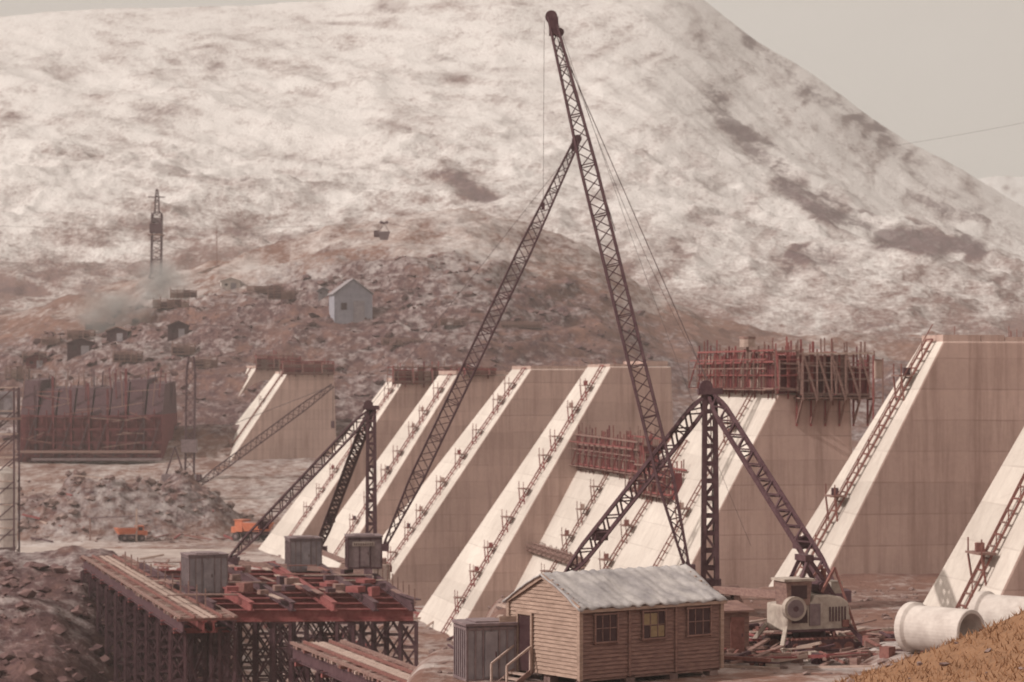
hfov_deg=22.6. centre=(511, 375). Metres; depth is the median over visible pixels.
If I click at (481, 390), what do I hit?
dam buttress
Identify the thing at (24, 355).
timber formwork
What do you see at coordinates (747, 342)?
storage drum
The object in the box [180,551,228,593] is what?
steel cabinet
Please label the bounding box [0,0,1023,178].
sky
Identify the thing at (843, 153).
overhead cable
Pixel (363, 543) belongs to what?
name board
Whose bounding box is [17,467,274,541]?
rock rubble
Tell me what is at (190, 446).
hoist tower
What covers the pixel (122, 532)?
dump truck
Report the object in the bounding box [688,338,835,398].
timber formwork
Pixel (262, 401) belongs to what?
access ladder
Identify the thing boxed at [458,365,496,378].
timber formwork
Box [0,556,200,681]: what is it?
rock rubble
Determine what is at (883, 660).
rock rubble
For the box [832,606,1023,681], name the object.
grass
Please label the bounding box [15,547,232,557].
site road
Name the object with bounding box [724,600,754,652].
tool shed
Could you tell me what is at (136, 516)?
pipe gantry
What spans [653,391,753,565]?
access ladder
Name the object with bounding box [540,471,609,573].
access ladder
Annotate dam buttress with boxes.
[230,371,336,459]
[239,366,281,395]
[259,378,430,558]
[322,368,509,567]
[382,362,591,605]
[418,357,673,639]
[515,462,634,589]
[584,390,851,588]
[768,327,1023,586]
[923,427,1023,608]
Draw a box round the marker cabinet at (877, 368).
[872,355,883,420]
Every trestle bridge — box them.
[80,554,237,681]
[289,640,416,681]
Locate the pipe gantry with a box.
[89,509,143,541]
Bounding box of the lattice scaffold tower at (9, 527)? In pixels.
[0,387,21,551]
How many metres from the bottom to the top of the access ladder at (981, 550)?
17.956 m
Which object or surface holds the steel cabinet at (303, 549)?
on the steel staging
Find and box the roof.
[344,533,382,537]
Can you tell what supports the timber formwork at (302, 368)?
on the dam buttress at (310, 432)
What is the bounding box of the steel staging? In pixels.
[122,552,420,681]
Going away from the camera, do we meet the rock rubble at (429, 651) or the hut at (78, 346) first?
the rock rubble at (429, 651)
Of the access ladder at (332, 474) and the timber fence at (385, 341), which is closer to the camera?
the access ladder at (332, 474)
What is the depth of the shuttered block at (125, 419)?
468.00 m
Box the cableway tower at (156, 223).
[148,189,164,277]
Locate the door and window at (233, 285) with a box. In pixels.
[225,283,235,289]
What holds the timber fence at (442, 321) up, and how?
on the terrain at (266, 128)
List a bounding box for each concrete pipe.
[894,602,984,652]
[968,591,1023,627]
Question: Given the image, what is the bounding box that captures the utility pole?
[213,226,216,265]
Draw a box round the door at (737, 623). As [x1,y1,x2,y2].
[731,617,744,652]
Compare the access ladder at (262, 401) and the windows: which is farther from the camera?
the access ladder at (262, 401)
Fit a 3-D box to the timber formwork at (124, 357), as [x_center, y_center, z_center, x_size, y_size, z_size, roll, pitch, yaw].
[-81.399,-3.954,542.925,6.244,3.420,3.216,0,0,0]
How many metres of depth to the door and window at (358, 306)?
551.94 m
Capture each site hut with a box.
[218,277,241,289]
[317,287,329,301]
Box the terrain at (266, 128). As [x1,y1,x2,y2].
[0,0,1023,681]
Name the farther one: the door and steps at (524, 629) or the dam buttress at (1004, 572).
the dam buttress at (1004, 572)
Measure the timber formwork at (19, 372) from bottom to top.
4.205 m
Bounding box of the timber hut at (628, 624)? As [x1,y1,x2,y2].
[490,564,727,681]
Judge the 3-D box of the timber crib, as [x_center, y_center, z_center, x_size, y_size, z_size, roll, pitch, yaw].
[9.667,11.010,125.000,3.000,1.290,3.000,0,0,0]
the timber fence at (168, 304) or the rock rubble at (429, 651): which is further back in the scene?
the timber fence at (168, 304)
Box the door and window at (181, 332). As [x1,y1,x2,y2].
[172,329,184,337]
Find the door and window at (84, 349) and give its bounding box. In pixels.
[72,346,88,354]
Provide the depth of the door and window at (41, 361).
558.44 m
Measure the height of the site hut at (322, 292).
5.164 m
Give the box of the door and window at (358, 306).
[341,301,364,322]
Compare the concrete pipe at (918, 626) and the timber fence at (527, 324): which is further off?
the timber fence at (527, 324)
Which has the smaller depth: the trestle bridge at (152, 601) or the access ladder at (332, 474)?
the trestle bridge at (152, 601)
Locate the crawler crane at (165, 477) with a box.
[157,384,334,484]
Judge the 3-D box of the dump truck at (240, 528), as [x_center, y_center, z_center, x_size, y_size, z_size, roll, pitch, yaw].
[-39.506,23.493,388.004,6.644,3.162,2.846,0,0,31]
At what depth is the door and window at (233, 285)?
612.58 m
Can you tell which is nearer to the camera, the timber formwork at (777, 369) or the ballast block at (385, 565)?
the ballast block at (385, 565)
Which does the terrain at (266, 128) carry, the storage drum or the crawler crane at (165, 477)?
the crawler crane at (165, 477)
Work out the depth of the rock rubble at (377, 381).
552.72 m
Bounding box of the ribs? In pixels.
[345,536,381,568]
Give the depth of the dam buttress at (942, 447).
150.09 m
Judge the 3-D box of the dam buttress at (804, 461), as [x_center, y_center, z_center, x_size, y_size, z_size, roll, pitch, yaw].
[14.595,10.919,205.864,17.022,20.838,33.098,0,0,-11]
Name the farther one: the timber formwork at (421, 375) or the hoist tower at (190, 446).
the hoist tower at (190, 446)
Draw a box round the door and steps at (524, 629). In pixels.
[490,611,533,681]
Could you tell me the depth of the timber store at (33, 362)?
558.45 m
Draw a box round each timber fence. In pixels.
[85,320,114,330]
[153,296,188,308]
[170,287,196,298]
[247,285,281,292]
[268,288,307,300]
[381,335,420,345]
[439,316,481,326]
[500,320,541,328]
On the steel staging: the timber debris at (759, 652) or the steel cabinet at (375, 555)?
the steel cabinet at (375, 555)
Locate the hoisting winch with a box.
[749,554,862,653]
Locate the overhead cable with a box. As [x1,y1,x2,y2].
[551,123,1019,195]
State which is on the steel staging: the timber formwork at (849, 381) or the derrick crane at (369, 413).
the derrick crane at (369, 413)
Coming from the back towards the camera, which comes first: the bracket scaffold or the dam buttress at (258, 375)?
the dam buttress at (258, 375)
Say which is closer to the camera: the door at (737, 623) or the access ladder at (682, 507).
the door at (737, 623)
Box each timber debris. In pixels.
[22,475,452,651]
[447,603,922,669]
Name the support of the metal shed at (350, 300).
on the terrain at (266, 128)
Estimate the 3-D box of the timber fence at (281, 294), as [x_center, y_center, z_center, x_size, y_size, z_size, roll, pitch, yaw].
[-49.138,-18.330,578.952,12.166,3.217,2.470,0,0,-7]
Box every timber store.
[24,353,48,368]
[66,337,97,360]
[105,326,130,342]
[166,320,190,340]
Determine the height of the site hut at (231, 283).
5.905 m
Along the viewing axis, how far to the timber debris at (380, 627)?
340.02 m
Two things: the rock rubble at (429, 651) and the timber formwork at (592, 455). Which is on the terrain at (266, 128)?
the rock rubble at (429, 651)
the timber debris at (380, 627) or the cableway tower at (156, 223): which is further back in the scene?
the cableway tower at (156, 223)
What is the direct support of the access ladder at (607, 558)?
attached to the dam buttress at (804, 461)
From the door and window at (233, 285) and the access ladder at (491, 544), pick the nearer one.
the access ladder at (491, 544)
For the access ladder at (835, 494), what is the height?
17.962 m
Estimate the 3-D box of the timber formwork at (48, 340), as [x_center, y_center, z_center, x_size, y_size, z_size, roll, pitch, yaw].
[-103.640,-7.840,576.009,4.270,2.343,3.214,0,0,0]
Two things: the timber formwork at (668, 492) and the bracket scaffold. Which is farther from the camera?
the timber formwork at (668, 492)
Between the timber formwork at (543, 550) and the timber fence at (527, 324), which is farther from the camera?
the timber fence at (527, 324)
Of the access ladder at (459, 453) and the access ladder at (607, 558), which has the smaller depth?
the access ladder at (607, 558)
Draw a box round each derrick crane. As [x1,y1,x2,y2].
[228,135,581,573]
[542,10,850,601]
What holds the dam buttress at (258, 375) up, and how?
on the terrain at (266, 128)
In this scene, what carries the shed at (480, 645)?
on the terrain at (266, 128)
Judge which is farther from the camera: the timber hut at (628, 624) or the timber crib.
the timber crib
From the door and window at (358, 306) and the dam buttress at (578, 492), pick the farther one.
the door and window at (358, 306)
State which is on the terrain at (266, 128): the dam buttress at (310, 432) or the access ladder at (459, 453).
the dam buttress at (310, 432)
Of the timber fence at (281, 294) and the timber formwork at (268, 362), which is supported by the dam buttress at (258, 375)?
the timber formwork at (268, 362)
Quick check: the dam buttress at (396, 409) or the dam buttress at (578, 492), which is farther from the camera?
the dam buttress at (396, 409)
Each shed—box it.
[327,278,373,323]
[452,617,517,681]
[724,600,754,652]
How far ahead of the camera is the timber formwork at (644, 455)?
224.72 m
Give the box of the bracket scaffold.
[794,351,881,425]
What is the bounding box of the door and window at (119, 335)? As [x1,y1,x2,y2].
[110,333,122,340]
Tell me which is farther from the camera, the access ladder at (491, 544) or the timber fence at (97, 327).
the timber fence at (97, 327)
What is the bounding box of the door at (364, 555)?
[361,541,368,565]
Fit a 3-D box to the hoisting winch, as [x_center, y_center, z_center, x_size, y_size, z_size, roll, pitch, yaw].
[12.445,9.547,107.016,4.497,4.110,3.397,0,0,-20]
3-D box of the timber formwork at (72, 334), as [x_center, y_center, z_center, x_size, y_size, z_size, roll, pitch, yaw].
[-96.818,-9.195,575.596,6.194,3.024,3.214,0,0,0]
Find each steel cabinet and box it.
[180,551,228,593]
[284,535,322,571]
[349,537,380,568]
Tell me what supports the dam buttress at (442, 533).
on the terrain at (266, 128)
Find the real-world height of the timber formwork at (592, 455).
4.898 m
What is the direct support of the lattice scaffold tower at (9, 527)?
on the terrain at (266, 128)
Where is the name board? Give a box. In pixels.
[353,542,373,545]
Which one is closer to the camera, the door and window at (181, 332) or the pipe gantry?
the pipe gantry
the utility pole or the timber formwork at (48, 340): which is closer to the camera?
the timber formwork at (48, 340)
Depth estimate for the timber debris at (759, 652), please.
103.08 m
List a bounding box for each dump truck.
[114,525,147,541]
[231,519,273,540]
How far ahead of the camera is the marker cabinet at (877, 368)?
181.65 m
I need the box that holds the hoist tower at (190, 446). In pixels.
[181,356,201,480]
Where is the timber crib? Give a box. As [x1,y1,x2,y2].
[714,585,742,602]
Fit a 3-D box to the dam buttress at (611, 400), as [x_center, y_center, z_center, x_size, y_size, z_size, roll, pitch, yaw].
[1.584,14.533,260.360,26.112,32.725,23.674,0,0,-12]
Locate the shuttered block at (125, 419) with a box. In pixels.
[15,368,176,462]
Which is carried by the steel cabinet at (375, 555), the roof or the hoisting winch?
the roof
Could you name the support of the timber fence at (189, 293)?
on the terrain at (266, 128)
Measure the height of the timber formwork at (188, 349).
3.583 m
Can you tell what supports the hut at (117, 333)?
on the terrain at (266, 128)
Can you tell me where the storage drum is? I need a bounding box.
[739,336,755,376]
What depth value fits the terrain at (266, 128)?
1049.54 m
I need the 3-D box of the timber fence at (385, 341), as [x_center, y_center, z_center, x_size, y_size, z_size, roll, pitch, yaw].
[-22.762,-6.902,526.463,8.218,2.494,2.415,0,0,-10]
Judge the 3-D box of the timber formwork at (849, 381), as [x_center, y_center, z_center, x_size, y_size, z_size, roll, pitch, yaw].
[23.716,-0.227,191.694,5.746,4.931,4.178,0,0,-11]
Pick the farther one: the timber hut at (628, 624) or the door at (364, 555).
the door at (364, 555)
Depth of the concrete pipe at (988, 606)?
100.75 m
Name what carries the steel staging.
on the terrain at (266, 128)
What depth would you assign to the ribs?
176.92 m
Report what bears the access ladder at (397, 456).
attached to the dam buttress at (481, 390)
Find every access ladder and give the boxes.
[228,373,281,447]
[289,384,395,535]
[333,374,451,554]
[387,367,525,564]
[440,365,603,633]
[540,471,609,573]
[598,440,687,568]
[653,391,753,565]
[774,324,932,586]
[955,473,1023,608]
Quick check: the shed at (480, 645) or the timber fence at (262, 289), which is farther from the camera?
the timber fence at (262, 289)
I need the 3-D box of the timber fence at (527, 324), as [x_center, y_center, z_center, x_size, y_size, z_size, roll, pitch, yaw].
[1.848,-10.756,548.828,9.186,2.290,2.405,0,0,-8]
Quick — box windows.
[593,605,712,644]
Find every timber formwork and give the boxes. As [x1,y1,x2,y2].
[5,362,30,379]
[22,350,46,364]
[41,335,60,344]
[67,327,95,340]
[112,349,143,364]
[171,341,195,354]
[192,354,217,368]
[253,350,300,371]
[279,358,334,376]
[387,361,469,387]
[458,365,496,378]
[526,541,589,569]
[569,423,669,479]
[625,454,686,502]
[633,434,670,470]
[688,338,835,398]
[764,336,799,400]
[789,339,871,404]
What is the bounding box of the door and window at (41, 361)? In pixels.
[30,360,42,367]
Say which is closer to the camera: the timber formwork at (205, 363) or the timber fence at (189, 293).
the timber formwork at (205, 363)
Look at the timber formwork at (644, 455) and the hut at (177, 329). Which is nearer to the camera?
the timber formwork at (644, 455)
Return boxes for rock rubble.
[0,251,652,440]
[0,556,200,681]
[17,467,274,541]
[31,537,448,652]
[436,587,922,678]
[846,642,1023,681]
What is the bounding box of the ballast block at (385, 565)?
[373,558,389,578]
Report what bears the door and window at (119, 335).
in the hut at (117, 333)
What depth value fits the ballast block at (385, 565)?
179.90 m
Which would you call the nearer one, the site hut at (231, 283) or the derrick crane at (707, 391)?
the derrick crane at (707, 391)

